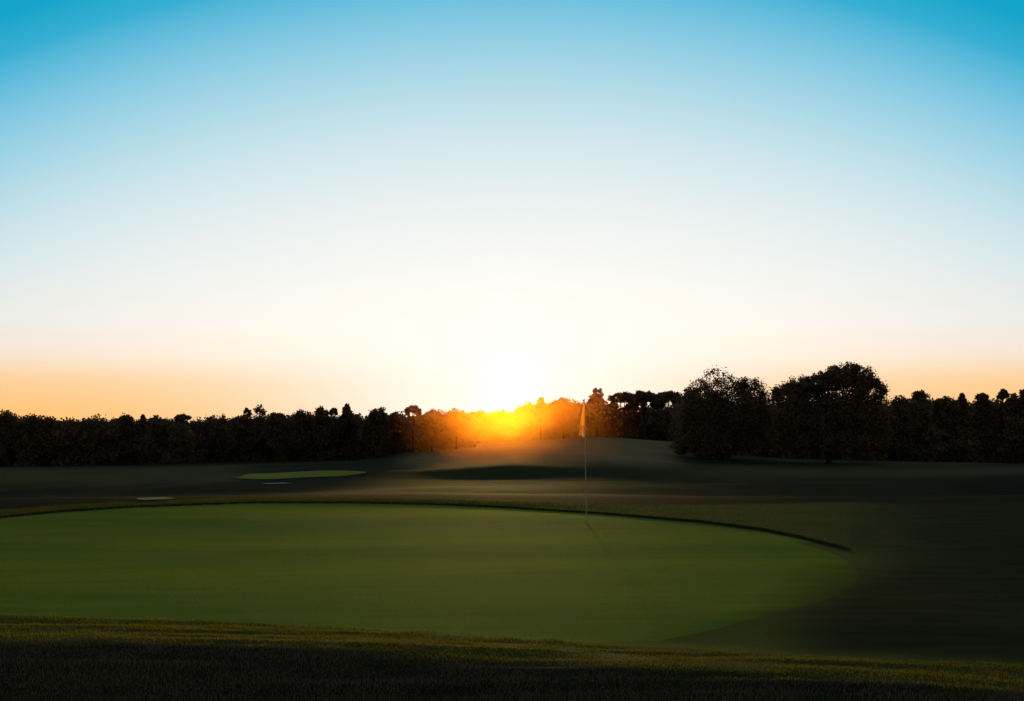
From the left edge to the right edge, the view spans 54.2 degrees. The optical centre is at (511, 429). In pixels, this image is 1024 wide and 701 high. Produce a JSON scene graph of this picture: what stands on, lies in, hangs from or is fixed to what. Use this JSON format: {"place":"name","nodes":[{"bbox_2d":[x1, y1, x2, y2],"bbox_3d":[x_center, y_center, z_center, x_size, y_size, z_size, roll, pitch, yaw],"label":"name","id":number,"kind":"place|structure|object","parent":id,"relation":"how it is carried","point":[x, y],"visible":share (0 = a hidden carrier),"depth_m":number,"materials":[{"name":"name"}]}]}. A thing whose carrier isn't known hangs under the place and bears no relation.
{"place":"outdoors","nodes":[
{"label":"outdoors","id":0,"kind":"place"},
{"bbox_2d":[0,496,901,567],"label":"collar grass","id":1,"kind":"structure","parent":0,"point":[219,499],"depth_m":22.49,"materials":[{"name":"green plant"}]},
{"bbox_2d":[0,437,1023,700],"bbox_3d":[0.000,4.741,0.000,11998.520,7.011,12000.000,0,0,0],"label":"ground","id":2,"kind":"structure","parent":0,"point":[940,575],"depth_m":14.06,"materials":[{"name":"green plant"}]},
{"bbox_2d":[0,409,22,465],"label":"tree","id":3,"kind":"object","parent":2,"relation":"on","point":[10,431],"visible":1,"depth_m":137.30,"materials":[{"name":"green plant"}]},
{"bbox_2d":[8,413,61,465],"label":"tree","id":4,"kind":"object","parent":2,"relation":"on","point":[38,430],"visible":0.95,"depth_m":137.08,"materials":[{"name":"green plant"}]},
{"bbox_2d":[56,413,123,465],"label":"tree","id":5,"kind":"object","parent":2,"relation":"on","point":[90,443],"visible":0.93,"depth_m":138.59,"materials":[{"name":"green plant"}]},
{"bbox_2d":[113,412,135,464],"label":"tree","id":6,"kind":"object","parent":2,"relation":"on","point":[128,430],"visible":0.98,"depth_m":139.55,"materials":[{"name":"green plant"}]},
{"bbox_2d":[138,414,146,463],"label":"tree","id":7,"kind":"object","parent":2,"relation":"on","point":[143,419],"visible":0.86,"depth_m":139.88,"materials":[{"name":"green plant"}]},
{"bbox_2d":[146,414,163,463],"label":"tree","id":8,"kind":"object","parent":2,"relation":"on","point":[155,417],"visible":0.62,"depth_m":139.86,"materials":[{"name":"green plant"}]},
{"bbox_2d":[137,497,172,499],"bbox_3d":[-8.691,1.663,24.311,0.859,0.002,0.796,0,0,-38],"label":"sand bunker","id":9,"kind":"object","parent":2,"relation":"on","point":[151,498],"visible":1,"depth_m":24.27},
{"bbox_2d":[174,413,191,462],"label":"tree","id":10,"kind":"object","parent":2,"relation":"on","point":[183,418],"visible":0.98,"depth_m":139.54,"materials":[{"name":"green plant"}]},
{"bbox_2d":[204,413,239,460],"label":"tree","id":11,"kind":"object","parent":2,"relation":"on","point":[221,434],"visible":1,"depth_m":139.26,"materials":[{"name":"green plant"}]},
{"bbox_2d":[0,410,482,466],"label":"distant wood","id":12,"kind":"object","parent":2,"relation":"on","point":[192,440],"visible":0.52,"depth_m":140.73,"materials":[{"name":"green plant"}]},
{"bbox_2d":[243,407,251,457],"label":"tree","id":13,"kind":"object","parent":2,"relation":"on","point":[248,412],"visible":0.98,"depth_m":141.88,"materials":[{"name":"green plant"}]},
{"bbox_2d":[253,404,266,460],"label":"tree","id":14,"kind":"object","parent":2,"relation":"on","point":[259,410],"visible":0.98,"depth_m":141.87,"materials":[{"name":"green plant"}]},
{"bbox_2d":[263,482,287,483],"bbox_3d":[-9.798,2.213,41.496,1.290,0.023,1.475,0,0,-36],"label":"sand bunker","id":15,"kind":"object","parent":2,"relation":"on","point":[276,483],"visible":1,"depth_m":41.30},
{"bbox_2d":[261,412,290,460],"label":"tree","id":16,"kind":"object","parent":2,"relation":"on","point":[276,425],"visible":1,"depth_m":137.52,"materials":[{"name":"green plant"}]},
{"bbox_2d":[280,409,318,459],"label":"tree","id":17,"kind":"object","parent":2,"relation":"on","point":[301,430],"visible":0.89,"depth_m":137.04,"materials":[{"name":"green plant"}]},
{"bbox_2d":[236,471,365,478],"bbox_3d":[-10.936,2.262,50.977,7.094,0.153,9.167,0,0,-33],"label":"putting green","id":18,"kind":"object","parent":2,"relation":"on","point":[295,474],"visible":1,"depth_m":50.61,"materials":[{"name":"green plant"}]},
{"bbox_2d":[310,405,335,459],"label":"tree","id":19,"kind":"object","parent":2,"relation":"on","point":[321,424],"visible":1,"depth_m":135.59,"materials":[{"name":"green plant"}]},
{"bbox_2d":[329,407,337,416],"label":"tree","id":20,"kind":"object","parent":2,"relation":"on","point":[334,410],"visible":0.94,"depth_m":143.77,"materials":[{"name":"green plant"}]},
{"bbox_2d":[337,403,358,458],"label":"tree","id":21,"kind":"object","parent":2,"relation":"on","point":[346,419],"visible":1,"depth_m":137.62,"materials":[{"name":"green plant"}]},
{"bbox_2d":[356,406,394,456],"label":"tree","id":22,"kind":"object","parent":2,"relation":"on","point":[376,430],"visible":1,"depth_m":133.18,"materials":[{"name":"green plant"}]},
{"bbox_2d":[388,411,407,453],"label":"tree","id":23,"kind":"object","parent":2,"relation":"on","point":[397,424],"visible":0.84,"depth_m":137.56,"materials":[{"name":"green plant"}]},
{"bbox_2d":[404,405,421,452],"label":"tree","id":24,"kind":"object","parent":2,"relation":"on","point":[415,410],"visible":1,"depth_m":131.81,"materials":[{"name":"green plant"}]},
{"bbox_2d":[0,504,858,641],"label":"putting green","id":25,"kind":"object","parent":2,"relation":"on","point":[513,573],"visible":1,"depth_m":12.44,"materials":[{"name":"green plant"}]},
{"bbox_2d":[578,399,586,522],"bbox_3d":[1.325,0.623,18.421,0.203,2.397,0.108,0,0,0],"label":"golf flagstick","id":26,"kind":"object","parent":25,"relation":"on","point":[582,427],"visible":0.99,"depth_m":18.41,"materials":[{"name":"paint"}]},
{"bbox_2d":[414,408,449,451],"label":"tree","id":27,"kind":"object","parent":2,"relation":"on","point":[433,424],"visible":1,"depth_m":131.48,"materials":[{"name":"green plant"}]},
{"bbox_2d":[440,407,472,449],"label":"tree","id":28,"kind":"object","parent":2,"relation":"on","point":[458,425],"visible":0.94,"depth_m":135.43,"materials":[{"name":"green plant"}]},
{"bbox_2d":[511,401,534,416],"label":"tree","id":29,"kind":"object","parent":2,"relation":"on","point":[520,409],"visible":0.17,"depth_m":209.54,"materials":[{"name":"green plant"}]},
{"bbox_2d":[531,397,550,439],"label":"tree","id":30,"kind":"object","parent":2,"relation":"on","point":[540,409],"visible":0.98,"depth_m":191.39,"materials":[{"name":"green plant"}]},
{"bbox_2d":[538,397,580,438],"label":"tree","id":31,"kind":"object","parent":2,"relation":"on","point":[564,415],"visible":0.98,"depth_m":184.93,"materials":[{"name":"green plant"}]},
{"bbox_2d":[464,400,675,442],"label":"distant wood","id":32,"kind":"object","parent":2,"relation":"on","point":[498,426],"visible":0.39,"depth_m":200.65,"materials":[{"name":"green plant"}]},
{"bbox_2d":[580,387,615,436],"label":"tree","id":33,"kind":"object","parent":2,"relation":"on","point":[598,416],"visible":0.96,"depth_m":184.88,"materials":[{"name":"green plant"}]},
{"bbox_2d":[607,391,639,437],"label":"tree","id":34,"kind":"object","parent":2,"relation":"on","point":[626,397],"visible":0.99,"depth_m":185.72,"materials":[{"name":"green plant"}]},
{"bbox_2d":[632,390,661,439],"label":"tree","id":35,"kind":"object","parent":2,"relation":"on","point":[644,397],"visible":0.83,"depth_m":186.74,"materials":[{"name":"green plant"}]},
{"bbox_2d":[654,390,680,440],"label":"tree","id":36,"kind":"object","parent":2,"relation":"on","point":[663,399],"visible":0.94,"depth_m":184.84,"materials":[{"name":"green plant"}]},
{"bbox_2d":[671,393,701,416],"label":"tree","id":37,"kind":"object","parent":2,"relation":"on","point":[678,399],"visible":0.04,"depth_m":150.09,"materials":[{"name":"green plant"}]},
{"bbox_2d":[668,365,776,458],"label":"tree","id":38,"kind":"object","parent":2,"relation":"on","point":[704,416],"visible":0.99,"depth_m":91.23,"materials":[{"name":"green plant"}]},
{"bbox_2d":[764,361,894,463],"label":"tree","id":39,"kind":"object","parent":2,"relation":"on","point":[820,428],"visible":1,"depth_m":87.14,"materials":[{"name":"green plant"}]},
{"bbox_2d":[667,397,1023,462],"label":"distant wood","id":40,"kind":"object","parent":2,"relation":"on","point":[967,443],"visible":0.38,"depth_m":123.42,"materials":[{"name":"green plant"}]},
{"bbox_2d":[880,395,919,460],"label":"tree","id":41,"kind":"object","parent":2,"relation":"on","point":[904,424],"visible":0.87,"depth_m":119.33,"materials":[{"name":"green plant"}]},
{"bbox_2d":[911,389,933,452],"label":"tree","id":42,"kind":"object","parent":2,"relation":"on","point":[918,395],"visible":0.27,"depth_m":124.50,"materials":[{"name":"green plant"}]},
{"bbox_2d":[930,396,964,461],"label":"tree","id":43,"kind":"object","parent":2,"relation":"on","point":[954,414],"visible":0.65,"depth_m":124.32,"materials":[{"name":"green plant"}]},
{"bbox_2d":[957,392,968,461],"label":"tree","id":44,"kind":"object","parent":2,"relation":"on","point":[961,398],"visible":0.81,"depth_m":124.78,"materials":[{"name":"green plant"}]},
{"bbox_2d":[973,392,991,461],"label":"tree","id":45,"kind":"object","parent":2,"relation":"on","point":[982,399],"visible":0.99,"depth_m":124.75,"materials":[{"name":"green plant"}]},
{"bbox_2d":[995,388,1009,461],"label":"tree","id":46,"kind":"object","parent":2,"relation":"on","point":[1003,394],"visible":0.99,"depth_m":124.86,"materials":[{"name":"green plant"}]},
{"bbox_2d":[1002,392,1023,462],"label":"tree","id":47,"kind":"object","parent":2,"relation":"on","point":[1013,399],"visible":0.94,"depth_m":121.70,"materials":[{"name":"green plant"}]},
{"bbox_2d":[1018,389,1023,462],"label":"tree","id":48,"kind":"object","parent":2,"relation":"on","point":[1021,393],"visible":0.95,"depth_m":121.72,"materials":[{"name":"green plant"}]},
{"bbox_2d":[0,636,1023,700],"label":"bank grass","id":49,"kind":"structure","parent":0,"point":[149,647],"depth_m":6.90,"materials":[{"name":"green plant"}]},
{"bbox_2d":[0,613,1023,696],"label":"fringe grass","id":50,"kind":"structure","parent":0,"point":[459,643],"depth_m":7.72,"materials":[{"name":"green plant"}]},
{"bbox_2d":[0,0,1023,422],"label":"sky","id":51,"kind":"structure","parent":0,"point":[208,208],"materials":[{"name":"blue"}]}
]}

